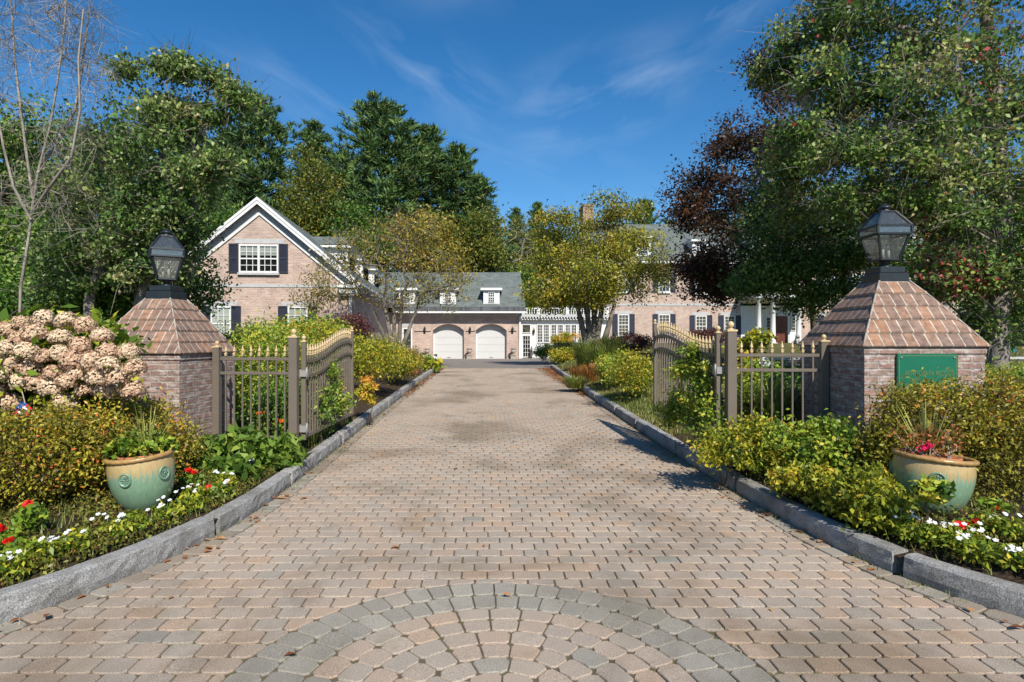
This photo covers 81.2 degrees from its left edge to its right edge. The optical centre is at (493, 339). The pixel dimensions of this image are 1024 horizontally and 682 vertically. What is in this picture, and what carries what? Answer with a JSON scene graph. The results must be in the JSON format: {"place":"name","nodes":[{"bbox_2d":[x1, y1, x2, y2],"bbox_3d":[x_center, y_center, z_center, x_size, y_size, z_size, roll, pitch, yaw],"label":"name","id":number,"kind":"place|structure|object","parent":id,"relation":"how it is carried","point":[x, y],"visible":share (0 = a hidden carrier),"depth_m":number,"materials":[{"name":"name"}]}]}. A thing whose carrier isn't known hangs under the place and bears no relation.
{"place":"outdoors","nodes":[
{"label":"outdoors","id":0,"kind":"place"},
{"bbox_2d":[0,356,432,588],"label":"garden ground","id":1,"kind":"structure","parent":0,"point":[384,391],"depth_m":5.08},
{"bbox_2d":[0,549,33,579],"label":"bedding plant","id":2,"kind":"object","parent":1,"relation":"on","point":[15,560],"visible":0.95,"depth_m":3.62,"materials":[{"name":"green plant"}]},
{"bbox_2d":[8,500,47,533],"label":"geranium plant","id":3,"kind":"object","parent":1,"relation":"on","point":[27,509],"visible":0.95,"depth_m":4.18,"materials":[{"name":"green plant"}]},
{"bbox_2d":[13,535,63,564],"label":"bedding plant","id":4,"kind":"object","parent":1,"relation":"on","point":[41,543],"visible":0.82,"depth_m":3.83,"materials":[{"name":"green plant"}]},
{"bbox_2d":[0,244,111,322],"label":"understory shrub","id":5,"kind":"object","parent":1,"relation":"on","point":[9,293],"visible":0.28,"depth_m":14.01,"materials":[{"name":"green plant"}]},
{"bbox_2d":[46,526,95,554],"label":"bedding plant","id":6,"kind":"object","parent":1,"relation":"on","point":[66,540],"visible":0.84,"depth_m":4.03,"materials":[{"name":"green plant"}]},
{"bbox_2d":[0,387,151,512],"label":"spirea shrub","id":7,"kind":"object","parent":1,"relation":"on","point":[38,438],"visible":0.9,"depth_m":4.71,"materials":[{"name":"green plant"}]},
{"bbox_2d":[0,0,151,323],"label":"bare tree","id":8,"kind":"object","parent":1,"relation":"on","point":[41,164],"visible":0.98,"depth_m":11.42,"materials":[{"name":"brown plant"}]},
{"bbox_2d":[0,304,152,422],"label":"hydrangea","id":9,"kind":"object","parent":1,"relation":"on","point":[83,357],"visible":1,"depth_m":5.24,"materials":[{"name":"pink plant"}]},
{"bbox_2d":[28,259,139,324],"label":"understory shrub","id":10,"kind":"object","parent":1,"relation":"on","point":[105,300],"visible":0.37,"depth_m":14.06,"materials":[{"name":"green plant"}]},
{"bbox_2d":[0,86,177,286],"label":"maple tree","id":11,"kind":"object","parent":1,"relation":"on","point":[5,249],"visible":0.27,"depth_m":15.33,"materials":[{"name":"green plant"}]},
{"bbox_2d":[89,512,136,543],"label":"bedding plant","id":12,"kind":"object","parent":1,"relation":"on","point":[119,526],"visible":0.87,"depth_m":4.29,"materials":[{"name":"green plant"}]},
{"bbox_2d":[55,386,218,496],"bbox_3d":[-3.334,0.948,5.598,1.374,1.009,1.358,0,0,-24],"label":"spirea shrub","id":13,"kind":"object","parent":1,"relation":"on","point":[184,453],"visible":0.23,"depth_m":5.70,"materials":[{"name":"green plant"}]},
{"bbox_2d":[103,446,175,511],"bbox_3d":[-2.902,1.157,4.939,0.520,0.448,0.520,-5,3,-8],"label":"glazed pot","id":14,"kind":"object","parent":1,"relation":"on","point":[140,482],"visible":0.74,"depth_m":4.75,"materials":[{"name":"green ceramic"}]},
{"bbox_2d":[95,428,181,459],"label":"geranium plant","id":15,"kind":"object","parent":14,"relation":"in","point":[124,447],"visible":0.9,"depth_m":4.84,"materials":[{"name":"green plant"}]},
{"bbox_2d":[0,28,280,316],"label":"maple tree","id":16,"kind":"object","parent":1,"relation":"on","point":[144,211],"visible":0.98,"depth_m":12.86,"materials":[{"name":"green plant"}]},
{"bbox_2d":[84,243,246,317],"bbox_3d":[-8.788,-0.819,15.476,4.230,4.030,3.039,0,0,0],"label":"understory shrub","id":17,"kind":"object","parent":1,"relation":"on","point":[197,299],"visible":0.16,"depth_m":15.43,"materials":[{"name":"green plant"}]},
{"bbox_2d":[150,495,186,523],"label":"bedding plant","id":18,"kind":"object","parent":1,"relation":"on","point":[163,513],"visible":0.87,"depth_m":4.72,"materials":[{"name":"green plant"}]},
{"bbox_2d":[114,297,237,446],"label":"brick pillar","id":19,"kind":"structure","parent":1,"relation":"on","point":[184,335],"depth_m":7.19,"materials":[{"name":"brick"}]},
{"bbox_2d":[146,229,186,299],"bbox_3d":[-4.128,-0.950,7.541,0.445,0.910,0.445,0,0,-23],"label":"pillar lantern","id":20,"kind":"object","parent":19,"relation":"on","point":[166,289],"visible":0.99,"depth_m":7.46,"materials":[{"name":"metal"}]},
{"bbox_2d":[190,433,240,463],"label":"perennial plant","id":21,"kind":"object","parent":1,"relation":"on","point":[222,450],"visible":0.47,"depth_m":6.46,"materials":[{"name":"green plant"}]},
{"bbox_2d":[0,368,434,623],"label":"kerb","id":22,"kind":"structure","parent":1,"relation":"on","point":[23,599],"depth_m":4.31,"materials":[{"name":"stone"}]},
{"bbox_2d":[187,183,251,250],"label":"autumn tree","id":23,"kind":"object","parent":1,"relation":"on","point":[216,220],"visible":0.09,"depth_m":43.96,"materials":[{"name":"green plant"}]},
{"bbox_2d":[187,450,267,483],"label":"perennial plant","id":24,"kind":"object","parent":1,"relation":"on","point":[236,462],"visible":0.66,"depth_m":5.98,"materials":[{"name":"green plant"}]},
{"bbox_2d":[229,341,257,421],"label":"garden shrub","id":25,"kind":"object","parent":1,"relation":"on","point":[238,399],"visible":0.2,"depth_m":8.88,"materials":[{"name":"green plant"}]},
{"bbox_2d":[217,420,279,464],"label":"perennial plant","id":26,"kind":"object","parent":1,"relation":"on","point":[248,440],"visible":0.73,"depth_m":6.59,"materials":[{"name":"green plant"}]},
{"bbox_2d":[211,341,287,438],"bbox_3d":[-3.037,0.806,7.489,0.990,1.589,0.099,0,0,4],"label":"fence panel","id":27,"kind":"object","parent":1,"relation":"on","point":[217,359],"visible":0.92,"depth_m":7.48,"materials":[{"name":"beige paint"}]},
{"bbox_2d":[200,92,306,218],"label":"pine tree","id":28,"kind":"object","parent":1,"relation":"on","point":[266,169],"visible":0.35,"depth_m":62.48,"materials":[{"name":"green plant"}]},
{"bbox_2d":[220,306,323,423],"bbox_3d":[-3.663,0.400,9.617,2.205,1.926,2.393,0,0,27],"label":"garden shrub","id":29,"kind":"object","parent":1,"relation":"on","point":[262,342],"visible":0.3,"depth_m":9.41,"materials":[{"name":"green plant"}]},
{"bbox_2d":[252,428,311,469],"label":"perennial plant","id":30,"kind":"object","parent":1,"relation":"on","point":[289,450],"visible":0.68,"depth_m":6.77,"materials":[{"name":"green plant"}]},
{"bbox_2d":[230,311,354,379],"bbox_3d":[-4.756,0.264,14.526,2.968,1.964,2.225,0,0,0],"label":"garden shrub","id":31,"kind":"object","parent":1,"relation":"on","point":[339,326],"visible":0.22,"depth_m":14.23,"materials":[{"name":"green plant"}]},
{"bbox_2d":[235,375,350,435],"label":"garden shrub","id":32,"kind":"object","parent":1,"relation":"on","point":[280,413],"visible":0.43,"depth_m":8.24,"materials":[{"name":"green plant"}]},
{"bbox_2d":[288,329,299,441],"bbox_3d":[-2.491,0.781,7.450,0.118,1.838,0.118,0,0,0],"label":"gate post","id":33,"kind":"object","parent":1,"relation":"on","point":[293,382],"visible":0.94,"depth_m":7.40,"materials":[{"name":"brown metal"}]},
{"bbox_2d":[299,327,353,439],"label":"drive gate","id":34,"kind":"structure","parent":33,"relation":"attached to","point":[328,347],"depth_m":8.32,"materials":[{"name":"brown metal"}]},
{"bbox_2d":[268,139,350,236],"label":"autumn tree","id":35,"kind":"object","parent":1,"relation":"on","point":[306,218],"visible":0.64,"depth_m":55.92,"materials":[{"name":"green plant"}]},
{"bbox_2d":[277,118,346,225],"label":"pine tree","id":36,"kind":"object","parent":1,"relation":"on","point":[312,129],"visible":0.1,"depth_m":65.21,"materials":[{"name":"green plant"}]},
{"bbox_2d":[257,311,373,387],"bbox_3d":[-3.448,0.376,11.544,2.024,1.890,2.451,0,0,11],"label":"garden shrub","id":37,"kind":"object","parent":1,"relation":"on","point":[325,334],"visible":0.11,"depth_m":11.35,"materials":[{"name":"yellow plant"}]},
{"bbox_2d":[308,357,357,442],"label":"climbing rose","id":38,"kind":"object","parent":1,"relation":"on","point":[336,371],"visible":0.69,"depth_m":8.74,"materials":[{"name":"green plant"}]},
{"bbox_2d":[333,308,377,341],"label":"barberry shrub","id":39,"kind":"object","parent":1,"relation":"on","point":[352,320],"visible":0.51,"depth_m":18.81,"materials":[{"name":"purple plant"}]},
{"bbox_2d":[188,197,526,358],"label":"carriage house","id":40,"kind":"structure","parent":1,"relation":"on","point":[265,252],"depth_m":27.96,"materials":[{"name":"beige brick"}]},
{"bbox_2d":[211,306,230,337],"bbox_3d":[-12.595,-0.743,27.611,0.907,1.611,0.111,0,0,-4],"label":"window","id":41,"kind":"structure","parent":40,"relation":"in","point":[224,314],"depth_m":27.61,"materials":[{"name":"white glass"}]},
{"bbox_2d":[237,244,279,274],"bbox_3d":[-10.888,-3.707,27.678,1.891,1.408,0.140,0,0,-4],"label":"window","id":42,"kind":"structure","parent":40,"relation":"in","point":[254,259],"depth_m":27.70,"materials":[{"name":"white paint"}]},
{"bbox_2d":[433,324,463,358],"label":"garage door","id":43,"kind":"structure","parent":40,"relation":"in","point":[446,344],"depth_m":44.45,"materials":[{"name":"white paint"}]},
{"bbox_2d":[476,324,506,358],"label":"garage door","id":44,"kind":"structure","parent":40,"relation":"in","point":[489,344],"depth_m":44.45,"materials":[{"name":"white paint"}]},
{"bbox_2d":[320,190,399,263],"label":"autumn tree","id":45,"kind":"object","parent":1,"relation":"on","point":[356,215],"visible":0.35,"depth_m":54.93,"materials":[{"name":"green plant"}]},
{"bbox_2d":[354,374,378,423],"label":"garden shrub","id":46,"kind":"object","parent":1,"relation":"on","point":[366,395],"visible":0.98,"depth_m":10.24,"materials":[{"name":"yellow plant"}]},
{"bbox_2d":[334,326,416,392],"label":"garden shrub","id":47,"kind":"object","parent":1,"relation":"on","point":[385,362],"visible":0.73,"depth_m":13.07,"materials":[{"name":"yellow plant"}]},
{"bbox_2d":[278,198,489,348],"bbox_3d":[-4.506,-2.360,24.742,8.764,6.872,4.710,0,0,0],"label":"crabapple tree","id":48,"kind":"object","parent":1,"relation":"on","point":[401,231],"visible":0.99,"depth_m":24.78,"materials":[{"name":"green plant"}]},
{"bbox_2d":[315,88,460,271],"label":"pine tree","id":49,"kind":"object","parent":1,"relation":"on","point":[373,159],"visible":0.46,"depth_m":60.47,"materials":[{"name":"green plant"}]},
{"bbox_2d":[374,345,429,384],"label":"garden shrub","id":50,"kind":"object","parent":1,"relation":"on","point":[408,364],"visible":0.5,"depth_m":16.37,"materials":[{"name":"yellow plant"}]},
{"bbox_2d":[376,122,467,270],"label":"pine tree","id":51,"kind":"object","parent":1,"relation":"on","point":[433,132],"visible":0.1,"depth_m":64.21,"materials":[{"name":"green plant"}]},
{"bbox_2d":[385,198,473,271],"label":"autumn tree","id":52,"kind":"object","parent":1,"relation":"on","point":[445,237],"visible":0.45,"depth_m":53.68,"materials":[{"name":"green plant"}]},
{"bbox_2d":[416,141,511,271],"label":"pine tree","id":53,"kind":"object","parent":1,"relation":"on","point":[459,156],"visible":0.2,"depth_m":62.25,"materials":[{"name":"green plant"}]},
{"bbox_2d":[452,202,516,271],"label":"autumn tree","id":54,"kind":"object","parent":1,"relation":"on","point":[486,255],"visible":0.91,"depth_m":55.86,"materials":[{"name":"green plant"}]},
{"bbox_2d":[446,174,527,271],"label":"pine tree","id":55,"kind":"object","parent":1,"relation":"on","point":[483,184],"visible":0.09,"depth_m":60.99,"materials":[{"name":"green plant"}]},
{"bbox_2d":[0,455,1023,586],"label":"ground cover","id":56,"kind":"object","parent":1,"relation":"on","point":[100,521],"visible":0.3,"depth_m":4.47,"materials":[{"name":"green plant"}]},
{"bbox_2d":[0,415,1023,588],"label":"bed weeds","id":57,"kind":"object","parent":1,"relation":"on","point":[190,514],"visible":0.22,"depth_m":4.46,"materials":[{"name":"green plant"}]},
{"bbox_2d":[433,358,559,367],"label":"forecourt","id":58,"kind":"structure","parent":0,"point":[499,363],"depth_m":31.96,"materials":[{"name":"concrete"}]},
{"bbox_2d":[0,368,1023,681],"bbox_3d":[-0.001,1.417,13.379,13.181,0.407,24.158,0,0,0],"label":"driveway","id":59,"kind":"structure","parent":0,"point":[694,504],"depth_m":3.87,"materials":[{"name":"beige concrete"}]},
{"bbox_2d":[1,414,1023,625],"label":"joint weeds","id":60,"kind":"object","parent":59,"relation":"on","point":[643,436],"visible":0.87,"depth_m":5.49,"materials":[{"name":"green plant"}]},
{"bbox_2d":[10,368,1023,655],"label":"fallen leaves","id":61,"kind":"object","parent":59,"relation":"on","point":[546,370],"visible":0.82,"depth_m":7.09,"materials":[{"name":"brown plant"}]},
{"bbox_2d":[683,408,777,486],"bbox_3d":[2.502,1.124,6.251,1.042,0.828,0.845,0,0,0],"label":"garden shrub","id":62,"kind":"object","parent":59,"relation":"on","point":[719,447],"visible":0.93,"depth_m":6.13,"materials":[{"name":"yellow plant"}]},
{"bbox_2d":[0,0,1023,312],"label":"sky","id":63,"kind":"structure","parent":0,"point":[557,100],"materials":[{"name":"blue"}]},
{"bbox_2d":[555,313,1023,584],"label":"garden ground","id":64,"kind":"structure","parent":0,"point":[1009,574],"depth_m":4.71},
{"bbox_2d":[501,207,547,271],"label":"autumn tree","id":65,"kind":"object","parent":64,"relation":"on","point":[527,254],"visible":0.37,"depth_m":76.86,"materials":[{"name":"green plant"}]},
{"bbox_2d":[505,254,578,318],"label":"autumn tree","id":66,"kind":"object","parent":64,"relation":"on","point":[526,275],"visible":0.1,"depth_m":58.96,"materials":[{"name":"green plant"}]},
{"bbox_2d":[520,306,609,357],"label":"sunroom","id":67,"kind":"structure","parent":64,"relation":"on","point":[535,331],"depth_m":46.46,"materials":[{"name":"white paint"}]},
{"bbox_2d":[565,339,600,367],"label":"grass clump","id":68,"kind":"object","parent":64,"relation":"on","point":[580,357],"visible":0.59,"depth_m":20.72,"materials":[{"name":"green plant"}]},
{"bbox_2d":[508,185,682,346],"bbox_3d":[4.814,-2.989,27.776,8.233,8.034,6.524,0,0,0],"label":"crabapple tree","id":69,"kind":"object","parent":64,"relation":"on","point":[563,292],"visible":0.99,"depth_m":27.27,"materials":[{"name":"green plant"}]},
{"bbox_2d":[591,344,632,387],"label":"garden shrub","id":70,"kind":"object","parent":64,"relation":"on","point":[602,362],"visible":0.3,"depth_m":14.40,"materials":[{"name":"green plant"}]},
{"bbox_2d":[600,344,658,398],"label":"garden shrub","id":71,"kind":"object","parent":64,"relation":"on","point":[640,370],"visible":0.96,"depth_m":12.31,"materials":[{"name":"yellow plant"}]},
{"bbox_2d":[609,331,652,351],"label":"barberry shrub","id":72,"kind":"object","parent":64,"relation":"on","point":[641,342],"visible":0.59,"depth_m":28.52,"materials":[{"name":"purple plant"}]},
{"bbox_2d":[556,354,800,435],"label":"lawn grass","id":73,"kind":"structure","parent":64,"relation":"on","point":[619,402],"depth_m":12.81,"materials":[{"name":"green plant"}]},
{"bbox_2d":[644,336,737,446],"bbox_3d":[2.563,0.697,7.636,0.675,1.510,1.822,0,0,-8],"label":"climbing rose","id":74,"kind":"object","parent":64,"relation":"on","point":[672,410],"visible":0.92,"depth_m":7.47,"materials":[{"name":"green plant"}]},
{"bbox_2d":[724,321,737,467],"bbox_3d":[2.726,0.743,6.850,0.118,1.914,0.118,0,0,0],"label":"gate post","id":75,"kind":"object","parent":64,"relation":"on","point":[730,370],"visible":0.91,"depth_m":6.80,"materials":[{"name":"beige paint"}]},
{"bbox_2d":[652,319,723,433],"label":"drive gate","id":76,"kind":"structure","parent":75,"relation":"attached to","point":[717,370],"depth_m":8.38,"materials":[{"name":"grey metal"}]},
{"bbox_2d":[721,325,777,382],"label":"garden shrub","id":77,"kind":"object","parent":64,"relation":"on","point":[755,336],"visible":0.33,"depth_m":8.71,"materials":[{"name":"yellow plant"}]},
{"bbox_2d":[722,358,778,424],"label":"garden shrub","id":78,"kind":"object","parent":64,"relation":"on","point":[747,378],"visible":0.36,"depth_m":8.07,"materials":[{"name":"green plant"}]},
{"bbox_2d":[579,204,958,343],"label":"house","id":79,"kind":"structure","parent":64,"relation":"on","point":[689,318],"depth_m":47.50,"materials":[{"name":"beige brick"}]},
{"bbox_2d":[737,378,807,428],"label":"grass clump","id":80,"kind":"object","parent":64,"relation":"on","point":[767,403],"visible":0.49,"depth_m":7.40,"materials":[{"name":"green plant"}]},
{"bbox_2d":[649,35,899,330],"bbox_3d":[9.905,-4.511,20.601,9.444,11.188,6.636,0,0,0],"label":"copper beech","id":81,"kind":"object","parent":64,"relation":"on","point":[704,267],"visible":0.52,"depth_m":19.67,"materials":[{"name":"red plant"}]},
{"bbox_2d":[742,407,815,474],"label":"garden shrub","id":82,"kind":"object","parent":64,"relation":"on","point":[777,431],"visible":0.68,"depth_m":6.03,"materials":[{"name":"green plant"}]},
{"bbox_2d":[737,334,829,426],"bbox_3d":[3.288,0.769,6.806,1.023,1.662,0.099,0,0,4],"label":"fence panel","id":83,"kind":"object","parent":64,"relation":"on","point":[822,355],"visible":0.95,"depth_m":6.79,"materials":[{"name":"beige paint"}]},
{"bbox_2d":[550,365,1023,617],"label":"kerb","id":84,"kind":"structure","parent":64,"relation":"on","point":[992,592],"depth_m":4.41,"materials":[{"name":"stone"}]},
{"bbox_2d":[765,455,851,521],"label":"garden shrub","id":85,"kind":"object","parent":64,"relation":"on","point":[798,479],"visible":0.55,"depth_m":5.19,"materials":[{"name":"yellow plant"}]},
{"bbox_2d":[782,408,866,476],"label":"garden shrub","id":86,"kind":"object","parent":64,"relation":"on","point":[830,439],"visible":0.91,"depth_m":5.65,"materials":[{"name":"green plant"}]},
{"bbox_2d":[711,130,987,328],"bbox_3d":[10.151,-2.348,16.757,7.376,7.100,5.074,0,0,25],"label":"beech tree","id":87,"kind":"object","parent":64,"relation":"on","point":[843,257],"visible":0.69,"depth_m":16.43,"materials":[{"name":"green plant"}]},
{"bbox_2d":[817,454,919,534],"bbox_3d":[2.938,1.196,4.574,0.669,0.596,0.744,0,0,0],"label":"garden shrub","id":88,"kind":"object","parent":64,"relation":"on","point":[871,497],"visible":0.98,"depth_m":4.51,"materials":[{"name":"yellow plant"}]},
{"bbox_2d":[715,0,1023,382],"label":"maple tree","id":89,"kind":"object","parent":64,"relation":"on","point":[994,275],"visible":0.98,"depth_m":12.17,"materials":[{"name":"green plant"}]},
{"bbox_2d":[843,409,939,478],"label":"spirea shrub","id":90,"kind":"object","parent":64,"relation":"on","point":[884,456],"visible":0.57,"depth_m":5.36,"materials":[{"name":"green plant"}]},
{"bbox_2d":[796,280,991,463],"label":"brick pillar","id":91,"kind":"structure","parent":64,"relation":"on","point":[870,331],"depth_m":6.27,"materials":[{"name":"brick"}]},
{"bbox_2d":[857,203,913,283],"bbox_3d":[4.418,-1.085,6.738,0.402,0.910,0.402,0,0,0],"label":"pillar lantern","id":92,"kind":"object","parent":91,"relation":"on","point":[884,271],"visible":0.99,"depth_m":6.64,"materials":[{"name":"metal"}]},
{"bbox_2d":[896,354,957,391],"bbox_3d":[4.427,0.354,6.085,0.620,0.423,0.027,0,0,0],"label":"name sign","id":93,"kind":"object","parent":91,"relation":"attached to","point":[907,364],"visible":0.59,"depth_m":6.08,"materials":[{"name":"green metal"}]},
{"bbox_2d":[890,514,931,542],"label":"bedding plant","id":94,"kind":"object","parent":64,"relation":"on","point":[902,527],"visible":0.84,"depth_m":4.25,"materials":[{"name":"green plant"}]},
{"bbox_2d":[901,473,956,548],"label":"garden shrub","id":95,"kind":"object","parent":64,"relation":"on","point":[932,489],"visible":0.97,"depth_m":4.13,"materials":[{"name":"green plant"}]},
{"bbox_2d":[889,448,979,514],"bbox_3d":[3.417,1.109,4.651,0.562,0.434,0.562,5,0,8],"label":"glazed pot","id":96,"kind":"object","parent":64,"relation":"on","point":[905,467],"visible":0.75,"depth_m":4.45,"materials":[{"name":"green ceramic"}]},
{"bbox_2d":[906,450,962,460],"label":"potting soil","id":97,"kind":"object","parent":96,"relation":"in","point":[956,458],"visible":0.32,"depth_m":4.62,"materials":[{"name":"brown soil"}]},
{"bbox_2d":[883,424,968,458],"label":"geranium plant","id":98,"kind":"object","parent":97,"relation":"in","point":[927,445],"visible":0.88,"depth_m":4.60,"materials":[{"name":"pink plant"}]},
{"bbox_2d":[894,399,966,455],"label":"spike plant","id":99,"kind":"object","parent":97,"relation":"in","point":[924,422],"visible":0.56,"depth_m":4.67,"materials":[{"name":"green plant"}]},
{"bbox_2d":[914,520,955,549],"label":"bedding plant","id":100,"kind":"object","parent":64,"relation":"on","point":[935,538],"visible":0.87,"depth_m":4.10,"materials":[{"name":"green plant"}]},
{"bbox_2d":[852,363,1023,479],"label":"spirea shrub","id":101,"kind":"object","parent":64,"relation":"on","point":[989,419],"visible":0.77,"depth_m":5.15,"materials":[{"name":"green plant"}]},
{"bbox_2d":[940,521,987,554],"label":"bedding plant","id":102,"kind":"object","parent":64,"relation":"on","point":[959,529],"visible":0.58,"depth_m":3.99,"materials":[{"name":"green plant"}]},
{"bbox_2d":[942,531,989,563],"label":"bedding plant","id":103,"kind":"object","parent":64,"relation":"on","point":[969,545],"visible":0.84,"depth_m":3.87,"materials":[{"name":"green plant"}]},
{"bbox_2d":[942,426,1023,502],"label":"spirea shrub","id":104,"kind":"object","parent":64,"relation":"on","point":[992,480],"visible":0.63,"depth_m":4.84,"materials":[{"name":"green plant"}]},
{"bbox_2d":[971,538,1023,571],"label":"bedding plant","id":105,"kind":"object","parent":64,"relation":"on","point":[998,551],"visible":0.96,"depth_m":3.71,"materials":[{"name":"green plant"}]},
{"bbox_2d":[990,512,1023,544],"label":"bedding plant","id":106,"kind":"object","parent":64,"relation":"on","point":[1010,527],"visible":0.98,"depth_m":3.93,"materials":[{"name":"green plant"}]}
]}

